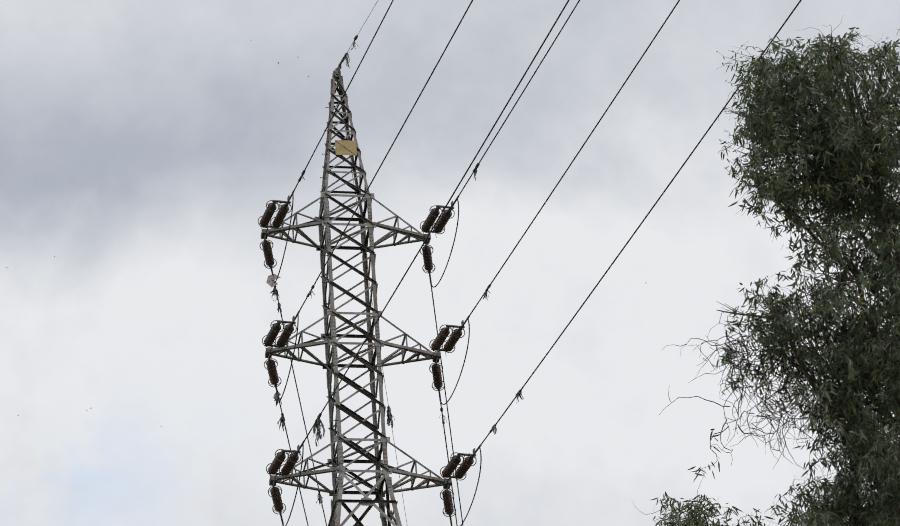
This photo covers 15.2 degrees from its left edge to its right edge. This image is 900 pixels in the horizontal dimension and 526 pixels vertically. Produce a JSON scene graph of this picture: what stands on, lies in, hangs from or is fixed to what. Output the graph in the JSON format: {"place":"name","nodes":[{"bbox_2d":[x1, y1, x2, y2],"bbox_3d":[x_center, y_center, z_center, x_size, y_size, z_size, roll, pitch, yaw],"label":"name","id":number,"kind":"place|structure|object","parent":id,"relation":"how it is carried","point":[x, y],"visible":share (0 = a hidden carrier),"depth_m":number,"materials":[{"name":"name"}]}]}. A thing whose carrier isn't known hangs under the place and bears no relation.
{"place":"outdoors","nodes":[
{"label":"outdoors","id":0,"kind":"place"},
{"bbox_2d":[0,0,899,525],"label":"sky","id":1,"kind":"structure","parent":0,"point":[145,144],"materials":[{"name":"grey"}]},
{"bbox_2d":[634,20,899,525],"bbox_3d":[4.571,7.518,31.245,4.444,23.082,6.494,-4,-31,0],"label":"eucalyptus tree","id":2,"kind":"object","parent":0,"point":[789,189],"depth_m":34.68,"materials":[{"name":"green plant"}]},
{"label":"ground","id":3,"kind":"structure","parent":0,"visible":0},
{"bbox_2d":[261,68,450,525],"bbox_3d":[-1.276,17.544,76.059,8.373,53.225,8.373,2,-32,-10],"label":"transmission tower","id":4,"kind":"structure","parent":3,"relation":"on","point":[338,461],"depth_m":85.40,"materials":[{"name":"metal"}]},
{"bbox_2d":[335,140,356,154],"bbox_3d":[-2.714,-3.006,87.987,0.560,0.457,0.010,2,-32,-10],"label":"danger sign plate","id":5,"kind":"object","parent":4,"relation":"attached to","point":[344,147],"visible":1,"depth_m":87.99,"materials":[{"name":"metal"}]},
{"bbox_2d":[258,191,481,525],"bbox_3d":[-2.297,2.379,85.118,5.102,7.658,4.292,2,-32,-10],"label":"insulator strings","id":6,"kind":"object","parent":4,"relation":"attached to","point":[292,459],"visible":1,"depth_m":84.71,"materials":[{"name":"brown ceramic"}]},
{"bbox_2d":[274,0,801,525],"bbox_3d":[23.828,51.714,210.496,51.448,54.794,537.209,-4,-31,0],"label":"conductors","id":7,"kind":"object","parent":6,"relation":"hanging from","point":[454,238],"visible":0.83,"depth_m":79.12,"materials":[{"name":"metal"}]},
{"bbox_2d":[266,35,523,506],"bbox_3d":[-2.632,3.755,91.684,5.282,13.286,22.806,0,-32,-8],"label":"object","id":8,"kind":"object","parent":7,"relation":"on","point":[271,283],"visible":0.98,"depth_m":87.26,"materials":[{"name":"metal"}]}
]}

